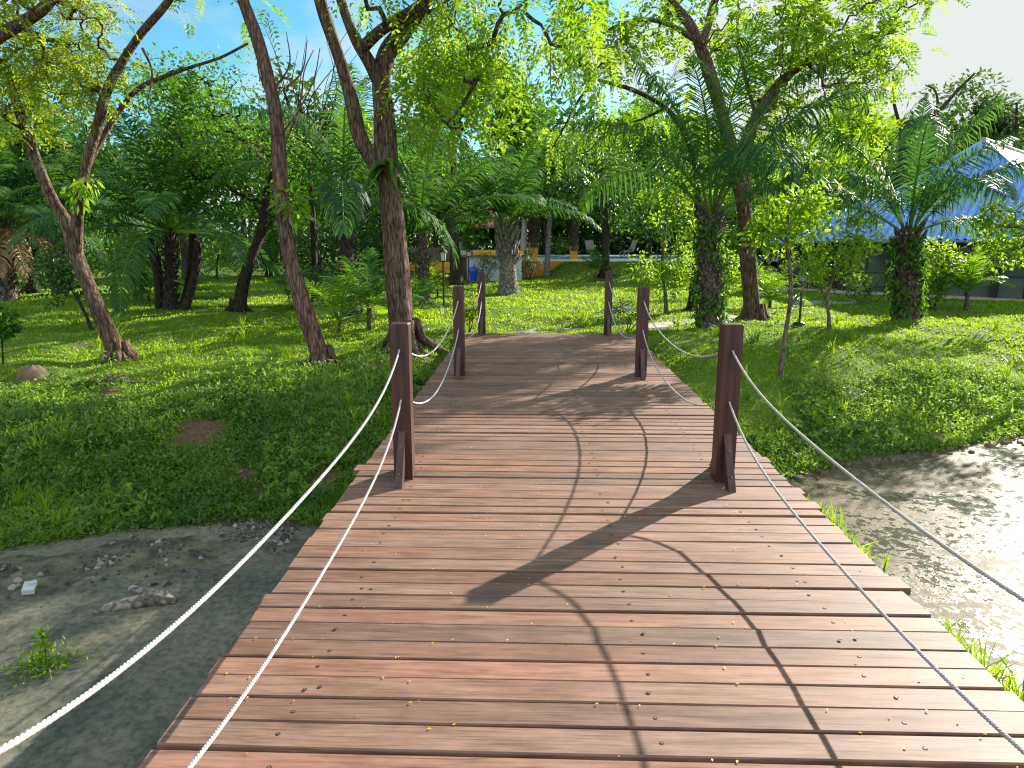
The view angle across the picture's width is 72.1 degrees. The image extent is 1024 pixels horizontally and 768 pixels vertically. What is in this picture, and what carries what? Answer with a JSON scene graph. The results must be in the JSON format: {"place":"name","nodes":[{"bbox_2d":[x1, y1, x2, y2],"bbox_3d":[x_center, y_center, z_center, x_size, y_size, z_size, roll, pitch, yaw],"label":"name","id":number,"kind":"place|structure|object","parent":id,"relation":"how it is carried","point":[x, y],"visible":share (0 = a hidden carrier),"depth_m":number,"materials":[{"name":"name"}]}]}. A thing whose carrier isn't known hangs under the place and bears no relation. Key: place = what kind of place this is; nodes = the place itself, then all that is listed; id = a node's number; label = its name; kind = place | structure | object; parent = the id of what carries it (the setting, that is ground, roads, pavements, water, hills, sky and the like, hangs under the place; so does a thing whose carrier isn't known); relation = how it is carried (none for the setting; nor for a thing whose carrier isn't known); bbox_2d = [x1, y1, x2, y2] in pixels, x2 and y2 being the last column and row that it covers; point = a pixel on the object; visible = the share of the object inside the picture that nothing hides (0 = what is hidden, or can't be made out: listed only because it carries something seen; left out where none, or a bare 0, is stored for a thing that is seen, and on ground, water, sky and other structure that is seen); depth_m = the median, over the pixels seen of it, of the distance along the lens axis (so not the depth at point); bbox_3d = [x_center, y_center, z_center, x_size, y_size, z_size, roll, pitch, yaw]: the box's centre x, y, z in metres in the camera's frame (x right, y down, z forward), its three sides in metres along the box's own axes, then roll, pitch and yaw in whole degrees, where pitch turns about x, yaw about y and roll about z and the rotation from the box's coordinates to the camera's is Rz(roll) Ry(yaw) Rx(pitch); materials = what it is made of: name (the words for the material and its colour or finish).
{"place":"outdoors","nodes":[
{"label":"outdoors","id":0,"kind":"place"},
{"bbox_2d":[0,435,1023,767],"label":"pond water","id":1,"kind":"structure","parent":0,"point":[966,505],"depth_m":6.39,"materials":[{"name":"liquid"}]},
{"bbox_2d":[2,625,98,687],"bbox_3d":[-3.667,2.033,5.470,0.677,0.378,0.591,8,14,33],"label":"pond seedling","id":2,"kind":"object","parent":1,"relation":"in","point":[41,658],"visible":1,"depth_m":5.40,"materials":[{"name":"green plant"}]},
{"bbox_2d":[94,586,176,611],"bbox_3d":[-3.391,1.941,6.388,0.676,0.175,0.252,-3,12,-13],"label":"driftwood","id":3,"kind":"object","parent":1,"relation":"on","point":[147,597],"visible":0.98,"depth_m":6.31,"materials":[{"name":"wood"}]},
{"bbox_2d":[309,464,365,512],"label":"broadleaf weed","id":4,"kind":"object","parent":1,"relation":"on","point":[323,492],"visible":0.23,"depth_m":8.14,"materials":[{"name":"green plant"}]},
{"bbox_2d":[0,242,1023,599],"bbox_3d":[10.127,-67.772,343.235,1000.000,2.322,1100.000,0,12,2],"label":"ground","id":5,"kind":"structure","parent":0,"point":[144,556],"depth_m":13.30,"materials":[{"name":"plant"}]},
{"bbox_2d":[0,297,28,363],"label":"tree","id":6,"kind":"object","parent":5,"relation":"on","point":[9,328],"visible":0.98,"depth_m":11.81,"materials":[{"name":"green plant"}]},
{"bbox_2d":[16,365,49,381],"bbox_3d":[-7.874,-0.204,11.549,0.478,0.235,0.470,8,14,34],"label":"earth mound","id":7,"kind":"object","parent":5,"relation":"on","point":[26,373],"visible":0.99,"depth_m":11.40,"materials":[{"name":"soil"}]},
{"bbox_2d":[0,121,111,301],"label":"lawn palm","id":8,"kind":"object","parent":5,"relation":"on","point":[8,284],"visible":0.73,"depth_m":24.47,"materials":[{"name":"green plant"}]},
{"bbox_2d":[8,208,110,294],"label":"tree","id":9,"kind":"object","parent":5,"relation":"on","point":[28,287],"visible":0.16,"depth_m":28.72,"materials":[{"name":"green plant"}]},
{"bbox_2d":[21,229,108,329],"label":"tree","id":10,"kind":"object","parent":5,"relation":"on","point":[67,275],"visible":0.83,"depth_m":16.85,"materials":[{"name":"green plant"}]},
{"bbox_2d":[4,142,125,277],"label":"broadleaf tree","id":11,"kind":"object","parent":5,"relation":"on","point":[88,218],"visible":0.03,"depth_m":40.00,"materials":[{"name":"green plant"}]},
{"bbox_2d":[0,100,155,294],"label":"lawn palm","id":12,"kind":"object","parent":5,"relation":"on","point":[63,169],"visible":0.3,"depth_m":25.98,"materials":[{"name":"green plant"}]},
{"bbox_2d":[27,220,140,276],"bbox_3d":[-22.583,-7.115,38.185,5.664,3.444,5.583,0,12,2],"label":"shrub","id":13,"kind":"object","parent":5,"relation":"on","point":[109,251],"visible":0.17,"depth_m":37.97,"materials":[{"name":"green plant"}]},
{"bbox_2d":[64,143,156,272],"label":"broadleaf tree","id":14,"kind":"object","parent":5,"relation":"on","point":[118,177],"visible":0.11,"depth_m":43.09,"materials":[{"name":"green plant"}]},
{"bbox_2d":[86,240,147,292],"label":"tree","id":15,"kind":"object","parent":5,"relation":"on","point":[99,262],"visible":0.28,"depth_m":26.37,"materials":[{"name":"green plant"}]},
{"bbox_2d":[0,0,248,363],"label":"feathery tree","id":16,"kind":"object","parent":5,"relation":"on","point":[21,79],"visible":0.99,"depth_m":11.80,"materials":[{"name":"green plant"}]},
{"bbox_2d":[59,173,104,214],"bbox_3d":[-7.338,-3.232,12.037,0.708,0.692,0.863,-8,14,-34],"label":"climbing sprout","id":17,"kind":"object","parent":16,"relation":"attached to","point":[78,184],"visible":0.99,"depth_m":11.95,"materials":[{"name":"green plant"}]},
{"bbox_2d":[105,264,183,301],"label":"young palm","id":18,"kind":"object","parent":5,"relation":"on","point":[147,291],"visible":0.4,"depth_m":24.36,"materials":[{"name":"green plant"}]},
{"bbox_2d":[0,516,305,608],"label":"mud debris","id":19,"kind":"object","parent":5,"relation":"on","point":[284,536],"visible":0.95,"depth_m":7.42,"materials":[{"name":"stone"}]},
{"bbox_2d":[0,72,321,318],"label":"clump palm","id":20,"kind":"object","parent":5,"relation":"on","point":[167,219],"visible":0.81,"depth_m":20.34,"materials":[{"name":"green plant"}]},
{"bbox_2d":[149,259,229,297],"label":"young palm","id":21,"kind":"object","parent":5,"relation":"on","point":[202,276],"visible":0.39,"depth_m":25.64,"materials":[{"name":"green plant"}]},
{"bbox_2d":[111,59,269,280],"bbox_3d":[-15.388,-10.221,35.658,7.249,10.393,8.647,0,12,2],"label":"broadleaf tree","id":22,"kind":"object","parent":5,"relation":"on","point":[184,249],"visible":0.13,"depth_m":33.37,"materials":[{"name":"green plant"}]},
{"bbox_2d":[159,226,243,274],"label":"shrub","id":23,"kind":"object","parent":5,"relation":"on","point":[202,257],"visible":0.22,"depth_m":41.72,"materials":[{"name":"green plant"}]},
{"bbox_2d":[83,39,326,312],"bbox_3d":[-8.911,-5.939,21.085,6.889,7.897,5.683,0,12,2],"label":"tree","id":24,"kind":"object","parent":5,"relation":"on","point":[238,303],"visible":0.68,"depth_m":20.30,"materials":[{"name":"green plant"}]},
{"bbox_2d":[201,237,245,279],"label":"tree","id":25,"kind":"object","parent":5,"relation":"on","point":[218,258],"visible":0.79,"depth_m":38.16,"materials":[{"name":"green plant"}]},
{"bbox_2d":[200,221,279,276],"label":"shrub","id":26,"kind":"object","parent":5,"relation":"on","point":[242,235],"visible":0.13,"depth_m":40.77,"materials":[{"name":"green plant"}]},
{"bbox_2d":[207,107,353,276],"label":"broadleaf tree","id":27,"kind":"object","parent":5,"relation":"on","point":[254,205],"visible":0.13,"depth_m":41.03,"materials":[{"name":"green plant"}]},
{"bbox_2d":[242,218,325,277],"bbox_3d":[-12.737,-7.586,38.777,4.276,3.813,4.582,11,16,42],"label":"shrub","id":28,"kind":"object","parent":5,"relation":"on","point":[275,261],"visible":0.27,"depth_m":38.61,"materials":[{"name":"green plant"}]},
{"bbox_2d":[237,0,341,366],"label":"slender tree","id":29,"kind":"object","parent":5,"relation":"on","point":[318,347],"visible":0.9,"depth_m":12.23,"materials":[{"name":"brown plant"}]},
{"bbox_2d":[235,21,369,301],"bbox_3d":[-6.516,-7.221,23.224,5.100,8.989,0.314,0,12,2],"label":"bare tree","id":30,"kind":"object","parent":5,"relation":"on","point":[313,236],"visible":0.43,"depth_m":22.91,"materials":[{"name":"brown plant"}]},
{"bbox_2d":[235,101,373,271],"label":"broadleaf tree","id":31,"kind":"object","parent":5,"relation":"on","point":[306,192],"visible":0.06,"depth_m":44.52,"materials":[{"name":"green plant"}]},
{"bbox_2d":[273,260,340,306],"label":"young palm","id":32,"kind":"object","parent":5,"relation":"on","point":[312,276],"visible":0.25,"depth_m":22.00,"materials":[{"name":"green plant"}]},
{"bbox_2d":[275,213,370,279],"bbox_3d":[-9.377,-6.779,35.867,5.564,3.919,4.281,-6,13,-25],"label":"shrub","id":33,"kind":"object","parent":5,"relation":"on","point":[307,253],"visible":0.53,"depth_m":35.30,"materials":[{"name":"green plant"}]},
{"bbox_2d":[207,63,459,315],"bbox_3d":[-4.752,-5.330,19.531,7.065,7.248,6.922,0,12,2],"label":"drooping palm","id":34,"kind":"object","parent":5,"relation":"on","point":[345,225],"visible":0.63,"depth_m":18.82,"materials":[{"name":"green plant"}]},
{"bbox_2d":[281,262,387,332],"bbox_3d":[-3.885,-1.952,16.854,2.868,1.863,3.263,-7,14,-32],"label":"shrub","id":35,"kind":"object","parent":5,"relation":"on","point":[338,304],"visible":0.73,"depth_m":16.45,"materials":[{"name":"plant"}]},
{"bbox_2d":[306,197,383,277],"bbox_3d":[-8.354,-7.379,36.116,5.351,4.577,5.312,0,12,2],"label":"shrub","id":36,"kind":"object","parent":5,"relation":"on","point":[370,238],"visible":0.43,"depth_m":35.66,"materials":[{"name":"green plant"}]},
{"bbox_2d":[320,247,425,328],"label":"young palm","id":37,"kind":"object","parent":5,"relation":"on","point":[368,283],"visible":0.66,"depth_m":16.50,"materials":[{"name":"green plant"}]},
{"bbox_2d":[319,154,431,273],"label":"broadleaf tree","id":38,"kind":"object","parent":5,"relation":"on","point":[372,217],"visible":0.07,"depth_m":43.05,"materials":[{"name":"green plant"}]},
{"bbox_2d":[379,274,444,315],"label":"young palm","id":39,"kind":"object","parent":5,"relation":"on","point":[416,285],"visible":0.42,"depth_m":20.08,"materials":[{"name":"green plant"}]},
{"bbox_2d":[305,73,542,304],"bbox_3d":[-2.537,-6.088,23.058,7.160,7.488,7.545,3,12,16],"label":"feather palm","id":40,"kind":"object","parent":5,"relation":"on","point":[421,191],"visible":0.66,"depth_m":22.74,"materials":[{"name":"green plant"}]},
{"bbox_2d":[370,213,478,273],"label":"shrub","id":41,"kind":"object","parent":5,"relation":"on","point":[413,241],"visible":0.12,"depth_m":42.20,"materials":[{"name":"green plant"}]},
{"bbox_2d":[409,248,449,272],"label":"garden wall","id":42,"kind":"structure","parent":5,"relation":"on","point":[435,252],"depth_m":38.54,"materials":[{"name":"orange paint"}]},
{"bbox_2d":[230,0,634,357],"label":"forked tree","id":43,"kind":"object","parent":5,"relation":"on","point":[403,25],"visible":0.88,"depth_m":12.70,"materials":[{"name":"green plant"}]},
{"bbox_2d":[357,158,411,198],"bbox_3d":[-2.382,-3.794,12.999,1.114,0.717,0.600,0,12,2],"label":"epiphyte","id":44,"kind":"object","parent":43,"relation":"attached to","point":[375,172],"visible":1,"depth_m":12.99,"materials":[{"name":"green plant"}]},
{"bbox_2d":[378,111,493,277],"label":"broadleaf tree","id":45,"kind":"object","parent":5,"relation":"on","point":[467,230],"visible":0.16,"depth_m":39.14,"materials":[{"name":"green plant"}]},
{"bbox_2d":[428,218,495,249],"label":"shrub","id":46,"kind":"object","parent":5,"relation":"on","point":[485,234],"visible":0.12,"depth_m":54.16,"materials":[{"name":"green plant"}]},
{"bbox_2d":[390,26,540,285],"bbox_3d":[-2.413,-10.198,32.619,6.897,11.644,6.219,-5,12,-22],"label":"broadleaf tree","id":47,"kind":"object","parent":5,"relation":"on","point":[456,273],"visible":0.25,"depth_m":31.34,"materials":[{"name":"green plant"}]},
{"bbox_2d":[446,289,494,332],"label":"shrub","id":48,"kind":"object","parent":5,"relation":"on","point":[472,313],"visible":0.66,"depth_m":16.79,"materials":[{"name":"green plant"}]},
{"bbox_2d":[460,250,523,281],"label":"service building","id":49,"kind":"structure","parent":5,"relation":"on","point":[473,260],"depth_m":37.04,"materials":[{"name":"grey paint"}]},
{"bbox_2d":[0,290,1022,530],"bbox_3d":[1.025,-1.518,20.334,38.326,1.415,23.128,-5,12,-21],"label":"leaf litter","id":50,"kind":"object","parent":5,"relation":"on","point":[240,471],"visible":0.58,"depth_m":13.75,"materials":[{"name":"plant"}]},
{"bbox_2d":[0,271,1023,767],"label":"footbridge","id":51,"kind":"object","parent":5,"relation":"on","point":[610,581],"visible":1,"depth_m":3.89,"materials":[{"name":"brown"}]},
{"bbox_2d":[0,348,1023,550],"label":"weeds","id":52,"kind":"object","parent":5,"relation":"on","point":[190,513],"visible":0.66,"depth_m":10.12,"materials":[{"name":"plant"}]},
{"bbox_2d":[0,55,1023,262],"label":"wood","id":53,"kind":"object","parent":5,"relation":"on","point":[575,115],"visible":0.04,"depth_m":66.53,"materials":[{"name":"green plant"}]},
{"bbox_2d":[0,304,1023,543],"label":"grass tufts","id":54,"kind":"object","parent":5,"relation":"on","point":[380,346],"visible":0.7,"depth_m":13.14,"materials":[{"name":"plant"}]},
{"bbox_2d":[430,134,601,294],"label":"stout palm","id":55,"kind":"object","parent":5,"relation":"on","point":[506,236],"visible":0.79,"depth_m":27.62,"materials":[{"name":"green plant"}]},
{"bbox_2d":[477,48,562,247],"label":"broadleaf tree","id":56,"kind":"object","parent":5,"relation":"on","point":[533,122],"visible":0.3,"depth_m":36.75,"materials":[{"name":"green plant"}]},
{"bbox_2d":[517,247,541,279],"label":"shrub","id":57,"kind":"object","parent":5,"relation":"on","point":[528,264],"visible":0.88,"depth_m":37.42,"materials":[{"name":"green plant"}]},
{"bbox_2d":[507,128,601,277],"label":"weeping tree","id":58,"kind":"object","parent":5,"relation":"on","point":[547,253],"visible":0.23,"depth_m":39.09,"materials":[{"name":"green plant"}]},
{"bbox_2d":[520,127,588,254],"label":"broadleaf tree","id":59,"kind":"object","parent":5,"relation":"on","point":[561,223],"visible":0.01,"depth_m":53.71,"materials":[{"name":"green plant"}]},
{"bbox_2d":[580,248,616,281],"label":"young palm","id":60,"kind":"object","parent":5,"relation":"on","point":[597,262],"visible":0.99,"depth_m":36.54,"materials":[{"name":"green plant"}]},
{"bbox_2d":[533,114,693,279],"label":"tree","id":61,"kind":"object","parent":5,"relation":"on","point":[571,193],"visible":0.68,"depth_m":36.74,"materials":[{"name":"green plant"}]},
{"bbox_2d":[530,31,700,310],"bbox_3d":[3.152,-5.980,20.595,5.347,8.078,2.360,0,12,2],"label":"weeping tree","id":62,"kind":"object","parent":5,"relation":"on","point":[690,306],"visible":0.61,"depth_m":20.30,"materials":[{"name":"green plant"}]},
{"bbox_2d":[590,295,660,331],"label":"shrub","id":63,"kind":"object","parent":5,"relation":"on","point":[618,312],"visible":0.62,"depth_m":16.10,"materials":[{"name":"green plant"}]},
{"bbox_2d":[579,91,695,256],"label":"broadleaf tree","id":64,"kind":"object","parent":5,"relation":"on","point":[664,136],"visible":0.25,"depth_m":46.87,"materials":[{"name":"green plant"}]},
{"bbox_2d":[587,178,691,254],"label":"shrub","id":65,"kind":"object","parent":5,"relation":"on","point":[609,206],"visible":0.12,"depth_m":55.16,"materials":[{"name":"green plant"}]},
{"bbox_2d":[528,255,777,260],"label":"pool terrace","id":66,"kind":"structure","parent":5,"relation":"on","point":[617,259],"depth_m":42.48,"materials":[{"name":"white paint"}]},
{"bbox_2d":[528,243,538,258],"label":"planter","id":67,"kind":"object","parent":66,"relation":"on","point":[535,252],"visible":0.71,"depth_m":43.15,"materials":[{"name":"yellow paint"}]},
{"bbox_2d":[526,185,563,246],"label":"potted palm","id":68,"kind":"object","parent":67,"relation":"in","point":[533,235],"visible":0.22,"depth_m":42.94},
{"bbox_2d":[570,246,577,258],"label":"planter","id":69,"kind":"object","parent":66,"relation":"on","point":[573,254],"visible":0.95,"depth_m":43.16,"materials":[{"name":"yellow paint"}]},
{"bbox_2d":[552,196,602,249],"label":"potted palm","id":70,"kind":"object","parent":69,"relation":"in","point":[573,236],"visible":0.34,"depth_m":42.95,"materials":[{"name":"green plant"}]},
{"bbox_2d":[517,307,805,333],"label":"stone path","id":71,"kind":"structure","parent":5,"relation":"on","point":[659,325],"depth_m":17.98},
{"bbox_2d":[538,215,785,261],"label":"hedge","id":72,"kind":"object","parent":5,"relation":"on","point":[619,242],"visible":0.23,"depth_m":55.87,"materials":[{"name":"green plant"}]},
{"bbox_2d":[625,167,704,313],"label":"young tree","id":73,"kind":"object","parent":5,"relation":"on","point":[662,267],"visible":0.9,"depth_m":20.08,"materials":[{"name":"green plant"}]},
{"bbox_2d":[629,162,734,257],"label":"shrub","id":74,"kind":"object","parent":5,"relation":"on","point":[674,222],"visible":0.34,"depth_m":44.64,"materials":[{"name":"green plant"}]},
{"bbox_2d":[651,109,759,204],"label":"broadleaf tree","id":75,"kind":"object","parent":5,"relation":"on","point":[687,154],"visible":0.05,"depth_m":49.96,"materials":[{"name":"green plant"}]},
{"bbox_2d":[699,250,741,302],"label":"shrub","id":76,"kind":"object","parent":5,"relation":"on","point":[732,273],"visible":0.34,"depth_m":22.61,"materials":[{"name":"green plant"}]},
{"bbox_2d":[679,175,778,268],"bbox_3d":[12.124,-8.678,38.692,5.707,5.360,5.108,0,12,2],"label":"shrub","id":77,"kind":"object","parent":5,"relation":"on","point":[734,244],"visible":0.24,"depth_m":38.12,"materials":[{"name":"green plant"}]},
{"bbox_2d":[572,11,888,328],"bbox_3d":[4.956,-4.563,16.823,7.201,7.059,8.128,0,12,2],"label":"vine palm","id":78,"kind":"object","parent":5,"relation":"on","point":[710,297],"visible":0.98,"depth_m":16.39,"materials":[{"name":"green plant"}]},
{"bbox_2d":[528,0,969,320],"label":"spreading tree","id":79,"kind":"object","parent":5,"relation":"on","point":[795,60],"visible":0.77,"depth_m":18.35,"materials":[{"name":"green plant"}]},
{"bbox_2d":[726,258,814,307],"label":"shrub","id":80,"kind":"object","parent":5,"relation":"on","point":[768,287],"visible":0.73,"depth_m":22.29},
{"bbox_2d":[723,175,817,265],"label":"shrub","id":81,"kind":"object","parent":5,"relation":"on","point":[763,259],"visible":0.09,"depth_m":40.42,"materials":[{"name":"green plant"}]},
{"bbox_2d":[719,126,854,267],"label":"broadleaf tree","id":82,"kind":"object","parent":5,"relation":"on","point":[775,263],"visible":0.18,"depth_m":40.89,"materials":[{"name":"green plant"}]},
{"bbox_2d":[737,174,851,377],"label":"young tree","id":83,"kind":"object","parent":5,"relation":"on","point":[793,223],"visible":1,"depth_m":12.12,"materials":[{"name":"green plant"}]},
{"bbox_2d":[768,207,891,328],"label":"young tree","id":84,"kind":"object","parent":5,"relation":"on","point":[819,273],"visible":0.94,"depth_m":16.06,"materials":[{"name":"green plant"}]},
{"bbox_2d":[801,488,891,572],"bbox_3d":[2.538,1.216,5.911,0.804,0.430,1.851,0,12,2],"label":"grass tussock","id":85,"kind":"object","parent":5,"relation":"on","point":[832,518],"depth_m":5.74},
{"bbox_2d":[825,268,892,302],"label":"shrub","id":86,"kind":"object","parent":5,"relation":"on","point":[868,292],"visible":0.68,"depth_m":24.39,"materials":[{"name":"green plant"}]},
{"bbox_2d":[804,93,917,202],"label":"broadleaf tree","id":87,"kind":"object","parent":5,"relation":"on","point":[876,130],"visible":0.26,"depth_m":48.18,"materials":[{"name":"green plant"}]},
{"bbox_2d":[770,197,1001,290],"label":"side building","id":88,"kind":"structure","parent":5,"relation":"on","point":[797,269],"depth_m":30.59,"materials":[{"name":"grey metal"}]},
{"bbox_2d":[768,98,1023,319],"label":"vine palm","id":89,"kind":"object","parent":5,"relation":"on","point":[907,281],"visible":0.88,"depth_m":17.83,"materials":[{"name":"green plant"}]},
{"bbox_2d":[866,145,941,197],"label":"broadleaf tree","id":90,"kind":"object","parent":5,"relation":"on","point":[883,165],"visible":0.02,"depth_m":45.00,"materials":[{"name":"green plant"}]},
{"bbox_2d":[795,440,1023,481],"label":"shore stones","id":91,"kind":"object","parent":5,"relation":"on","point":[801,478],"visible":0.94,"depth_m":10.47,"materials":[{"name":"stone"}]},
{"bbox_2d":[810,137,1023,300],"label":"pavilion","id":92,"kind":"structure","parent":5,"relation":"on","point":[986,292],"depth_m":26.50,"materials":[{"name":"blue metal"}]},
{"bbox_2d":[888,69,974,187],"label":"dead tree","id":93,"kind":"object","parent":5,"relation":"on","point":[947,101],"visible":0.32,"depth_m":37.23,"materials":[{"name":"wood"}]},
{"bbox_2d":[919,235,978,309],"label":"shrub","id":94,"kind":"object","parent":5,"relation":"on","point":[935,276],"visible":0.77,"depth_m":21.41,"materials":[{"name":"green plant"}]},
{"bbox_2d":[910,66,1023,163],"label":"broadleaf tree","id":95,"kind":"object","parent":5,"relation":"on","point":[977,108],"visible":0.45,"depth_m":45.65,"materials":[{"name":"green leaf"},{"name":"dark bark"}]},
{"bbox_2d":[919,600,1023,701],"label":"grass tussock","id":96,"kind":"object","parent":5,"relation":"on","point":[1011,682],"depth_m":3.93,"materials":[{"name":"plant"}]},
{"bbox_2d":[939,245,1014,310],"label":"young tree","id":97,"kind":"object","parent":5,"relation":"on","point":[975,279],"visible":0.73,"depth_m":21.17,"materials":[{"name":"plant"}]},
{"bbox_2d":[941,104,1023,159],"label":"broadleaf tree","id":98,"kind":"object","parent":5,"relation":"on","point":[1005,124],"visible":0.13,"depth_m":46.45,"materials":[{"name":"green plant"}]},
{"bbox_2d":[963,199,1023,274],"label":"young tree","id":99,"kind":"object","parent":5,"relation":"on","point":[994,248],"visible":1,"depth_m":14.96,"materials":[{"name":"green plant"}]},
{"bbox_2d":[0,260,1023,542],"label":"grass","id":100,"kind":"structure","parent":0,"point":[514,302],"depth_m":16.99,"materials":[{"name":"plant"}]},
{"bbox_2d":[0,0,1023,241],"label":"sky","id":101,"kind":"structure","parent":0,"point":[987,34],"materials":[{"name":"blue"}]},
{"bbox_2d":[538,256,777,258],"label":"pool water","id":102,"kind":"structure","parent":0,"point":[586,257],"depth_m":46.17,"materials":[{"name":"teal liquid"}]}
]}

